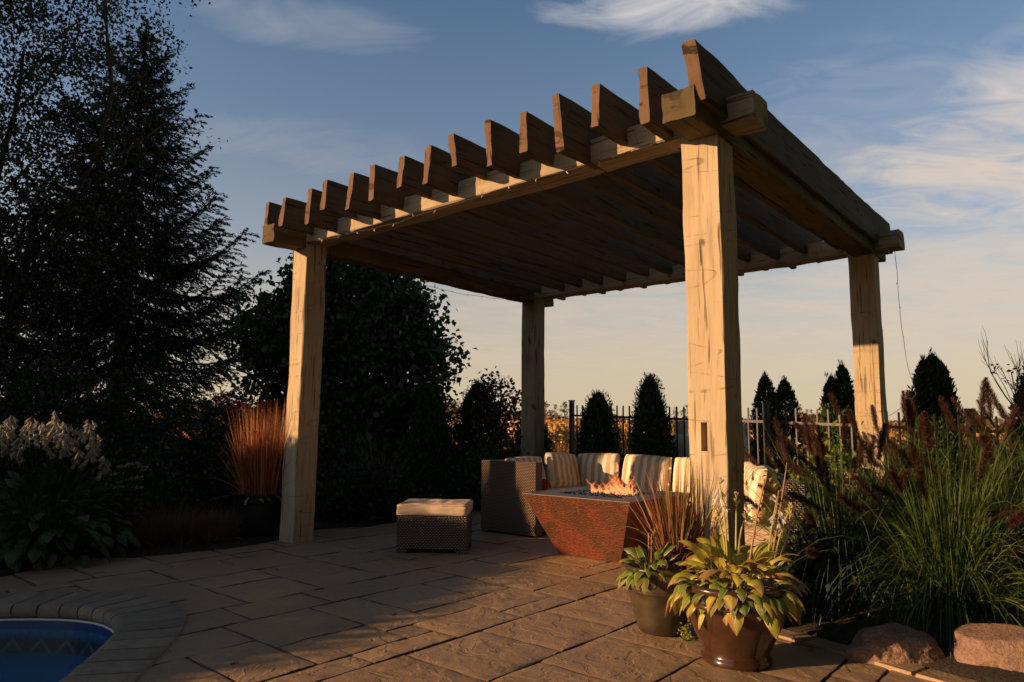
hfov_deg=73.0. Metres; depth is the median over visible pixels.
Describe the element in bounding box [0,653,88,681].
pool water
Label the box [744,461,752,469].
back cushion
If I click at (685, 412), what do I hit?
distant tree
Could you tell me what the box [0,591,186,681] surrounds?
swimming pool
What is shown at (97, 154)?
birch tree
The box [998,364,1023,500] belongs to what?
cedar tree
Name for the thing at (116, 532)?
groundcover clump
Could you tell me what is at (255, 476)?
ornamental grass
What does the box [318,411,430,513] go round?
twiggy bush
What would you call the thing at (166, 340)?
spruce tree
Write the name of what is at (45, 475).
hosta
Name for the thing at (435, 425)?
cedar tree
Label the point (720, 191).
pergola
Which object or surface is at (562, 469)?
back cushion
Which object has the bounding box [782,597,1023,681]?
planting bed
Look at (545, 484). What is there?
throw pillow
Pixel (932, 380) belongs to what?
cedar tree
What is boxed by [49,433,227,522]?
shrub
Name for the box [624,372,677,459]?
cedar tree
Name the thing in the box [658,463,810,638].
hosta
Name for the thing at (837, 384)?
cedar tree
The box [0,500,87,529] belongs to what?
groundcover clump
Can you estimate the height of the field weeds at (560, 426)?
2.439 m
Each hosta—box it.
[0,411,143,572]
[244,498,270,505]
[616,527,686,593]
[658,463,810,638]
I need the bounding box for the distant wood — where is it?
[130,402,1004,433]
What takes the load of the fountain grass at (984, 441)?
on the planting bed at (845, 633)
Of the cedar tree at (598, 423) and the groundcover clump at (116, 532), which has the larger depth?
the cedar tree at (598, 423)
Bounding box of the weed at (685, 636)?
[677,622,694,641]
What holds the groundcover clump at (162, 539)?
on the planting bed at (146, 550)
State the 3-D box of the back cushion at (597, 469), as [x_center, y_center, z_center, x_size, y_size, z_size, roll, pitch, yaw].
[0.938,1.431,7.625,0.554,0.394,0.215,-6,-10,41]
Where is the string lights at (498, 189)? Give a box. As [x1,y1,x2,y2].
[304,134,677,243]
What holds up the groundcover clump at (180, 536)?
on the planting bed at (146, 550)
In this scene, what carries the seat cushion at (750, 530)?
on the sectional sofa
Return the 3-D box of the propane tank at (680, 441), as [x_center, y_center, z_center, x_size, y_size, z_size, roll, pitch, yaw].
[2.294,1.664,9.368,0.326,1.150,0.326,1,-7,0]
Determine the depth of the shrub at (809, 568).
3.81 m
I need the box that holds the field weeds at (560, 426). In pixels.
[17,408,1015,472]
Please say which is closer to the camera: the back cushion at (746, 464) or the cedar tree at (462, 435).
the back cushion at (746, 464)
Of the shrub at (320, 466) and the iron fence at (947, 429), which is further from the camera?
the shrub at (320, 466)
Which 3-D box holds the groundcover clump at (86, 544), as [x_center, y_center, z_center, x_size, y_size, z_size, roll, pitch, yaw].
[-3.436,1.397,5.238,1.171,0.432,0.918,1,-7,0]
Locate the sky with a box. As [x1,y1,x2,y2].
[0,0,1023,424]
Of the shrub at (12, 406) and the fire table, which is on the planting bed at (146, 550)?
the shrub at (12, 406)
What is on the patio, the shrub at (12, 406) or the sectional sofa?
the sectional sofa
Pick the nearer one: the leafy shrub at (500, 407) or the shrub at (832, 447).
the shrub at (832, 447)
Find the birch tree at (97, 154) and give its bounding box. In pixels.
[0,0,229,459]
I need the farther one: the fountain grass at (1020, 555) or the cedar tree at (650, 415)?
the cedar tree at (650, 415)
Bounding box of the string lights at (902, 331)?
[889,249,915,415]
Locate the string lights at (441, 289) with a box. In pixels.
[386,272,497,299]
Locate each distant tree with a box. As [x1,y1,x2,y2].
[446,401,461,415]
[544,402,554,423]
[548,404,558,424]
[557,401,568,422]
[673,407,679,420]
[680,405,688,420]
[807,409,815,421]
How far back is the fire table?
5.35 m
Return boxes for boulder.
[844,622,944,665]
[952,623,1023,672]
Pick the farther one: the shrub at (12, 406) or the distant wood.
the distant wood
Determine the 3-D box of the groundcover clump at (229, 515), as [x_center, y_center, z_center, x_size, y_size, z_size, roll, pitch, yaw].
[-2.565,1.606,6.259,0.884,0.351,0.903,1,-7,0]
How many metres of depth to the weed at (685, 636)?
3.34 m
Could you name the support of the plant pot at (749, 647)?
on the patio
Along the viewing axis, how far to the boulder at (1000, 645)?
2.94 m
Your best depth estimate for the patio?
3.66 m
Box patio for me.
[0,511,979,681]
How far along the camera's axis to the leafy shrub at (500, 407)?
10.09 m
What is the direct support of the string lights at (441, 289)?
hanging from the pergola
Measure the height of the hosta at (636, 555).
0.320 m
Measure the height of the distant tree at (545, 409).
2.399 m
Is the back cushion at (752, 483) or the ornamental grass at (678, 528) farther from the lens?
the back cushion at (752, 483)
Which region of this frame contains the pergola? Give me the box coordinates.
[262,39,904,626]
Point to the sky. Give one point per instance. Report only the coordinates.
(917, 106)
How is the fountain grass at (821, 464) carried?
on the planting bed at (845, 633)
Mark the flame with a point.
(618, 489)
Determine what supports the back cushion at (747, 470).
on the seat cushion
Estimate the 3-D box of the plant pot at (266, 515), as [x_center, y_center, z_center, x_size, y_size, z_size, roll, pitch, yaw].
[-2.282,1.575,6.276,0.492,0.404,0.492,1,-7,0]
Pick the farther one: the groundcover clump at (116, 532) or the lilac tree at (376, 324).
the lilac tree at (376, 324)
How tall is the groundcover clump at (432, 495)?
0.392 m
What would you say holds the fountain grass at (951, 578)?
on the planting bed at (845, 633)
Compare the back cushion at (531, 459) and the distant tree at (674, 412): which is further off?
the distant tree at (674, 412)
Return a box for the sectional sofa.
[481,457,804,570]
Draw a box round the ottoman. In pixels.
[396,511,471,553]
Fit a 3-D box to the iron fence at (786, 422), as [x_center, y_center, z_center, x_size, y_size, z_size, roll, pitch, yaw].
[3.222,1.342,7.307,0.072,1.347,1.080,6,-9,-38]
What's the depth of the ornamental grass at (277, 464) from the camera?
6.24 m
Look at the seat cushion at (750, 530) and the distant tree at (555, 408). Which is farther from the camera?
the distant tree at (555, 408)
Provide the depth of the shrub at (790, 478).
4.49 m
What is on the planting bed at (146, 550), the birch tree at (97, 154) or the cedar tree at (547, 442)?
the cedar tree at (547, 442)
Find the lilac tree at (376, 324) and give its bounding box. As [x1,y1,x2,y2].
[201,251,480,486]
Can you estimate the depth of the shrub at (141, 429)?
8.43 m
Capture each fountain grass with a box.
[687,413,1018,625]
[757,379,1023,657]
[783,389,1023,533]
[825,377,1023,623]
[903,386,1023,542]
[947,424,1023,559]
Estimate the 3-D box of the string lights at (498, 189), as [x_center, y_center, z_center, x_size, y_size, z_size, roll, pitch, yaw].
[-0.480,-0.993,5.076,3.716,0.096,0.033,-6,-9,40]
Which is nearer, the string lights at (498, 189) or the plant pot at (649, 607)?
the plant pot at (649, 607)
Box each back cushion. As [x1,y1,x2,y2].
[505,457,545,478]
[544,452,580,487]
[577,453,619,487]
[621,454,671,490]
[673,457,689,492]
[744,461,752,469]
[744,465,755,488]
[744,466,777,524]
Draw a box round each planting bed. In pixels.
[0,478,480,576]
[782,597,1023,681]
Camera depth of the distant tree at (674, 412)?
65.46 m
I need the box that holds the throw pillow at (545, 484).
[542,479,548,490]
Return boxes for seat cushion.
[559,484,603,488]
[744,522,783,545]
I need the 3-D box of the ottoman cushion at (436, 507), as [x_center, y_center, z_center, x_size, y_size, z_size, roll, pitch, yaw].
[-0.638,1.400,5.839,0.600,0.108,0.526,1,-7,0]
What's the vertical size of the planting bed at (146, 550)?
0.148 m
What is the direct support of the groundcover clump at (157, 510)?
on the planting bed at (146, 550)
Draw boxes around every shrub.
[0,337,165,509]
[28,349,225,492]
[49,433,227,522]
[87,462,159,530]
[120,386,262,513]
[253,395,353,500]
[456,366,520,479]
[745,457,835,542]
[760,492,907,615]
[788,420,872,522]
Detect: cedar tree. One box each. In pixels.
[397,379,460,494]
[439,378,511,491]
[511,415,554,456]
[571,389,624,457]
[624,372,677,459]
[744,371,809,505]
[810,359,858,498]
[896,347,981,506]
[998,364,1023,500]
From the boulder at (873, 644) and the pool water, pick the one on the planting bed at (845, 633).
the boulder at (873, 644)
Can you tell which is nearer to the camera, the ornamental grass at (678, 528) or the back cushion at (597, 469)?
the ornamental grass at (678, 528)
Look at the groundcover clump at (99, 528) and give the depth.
5.49 m
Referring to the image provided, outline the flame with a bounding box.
[587,476,636,495]
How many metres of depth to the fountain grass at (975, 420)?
4.79 m
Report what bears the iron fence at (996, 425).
on the ground at (805, 469)
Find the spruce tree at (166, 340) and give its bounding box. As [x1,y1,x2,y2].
[0,25,272,485]
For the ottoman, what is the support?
on the patio
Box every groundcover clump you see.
[0,493,138,557]
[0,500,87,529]
[0,509,115,567]
[65,509,140,552]
[84,508,173,557]
[107,507,198,549]
[131,491,202,526]
[138,504,236,546]
[165,504,257,546]
[195,502,254,536]
[364,479,450,507]
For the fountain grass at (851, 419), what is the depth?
5.10 m
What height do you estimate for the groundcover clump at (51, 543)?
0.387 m
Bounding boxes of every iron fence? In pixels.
[568,400,771,466]
[768,408,853,502]
[887,408,979,525]
[976,416,1023,495]
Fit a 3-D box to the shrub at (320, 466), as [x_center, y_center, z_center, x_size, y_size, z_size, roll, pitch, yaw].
[-2.547,1.485,8.291,1.604,1.710,1.424,1,-7,0]
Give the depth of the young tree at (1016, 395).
7.49 m
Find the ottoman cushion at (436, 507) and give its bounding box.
[396,499,472,515]
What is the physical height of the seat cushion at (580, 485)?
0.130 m
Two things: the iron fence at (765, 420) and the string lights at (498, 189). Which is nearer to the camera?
the string lights at (498, 189)
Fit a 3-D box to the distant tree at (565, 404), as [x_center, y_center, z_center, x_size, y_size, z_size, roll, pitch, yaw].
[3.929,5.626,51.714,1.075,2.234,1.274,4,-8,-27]
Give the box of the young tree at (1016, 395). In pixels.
[978,326,1023,501]
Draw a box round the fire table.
[522,486,689,562]
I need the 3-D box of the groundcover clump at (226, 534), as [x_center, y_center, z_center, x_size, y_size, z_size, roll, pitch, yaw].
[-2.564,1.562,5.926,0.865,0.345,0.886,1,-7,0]
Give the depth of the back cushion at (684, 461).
6.92 m
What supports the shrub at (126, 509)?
on the planting bed at (146, 550)
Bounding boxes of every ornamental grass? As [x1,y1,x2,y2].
[193,399,322,504]
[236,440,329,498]
[599,458,743,569]
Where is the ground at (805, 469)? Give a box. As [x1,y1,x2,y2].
[1,434,1009,501]
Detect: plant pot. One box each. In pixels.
[232,491,281,536]
[623,557,697,636]
[677,571,792,670]

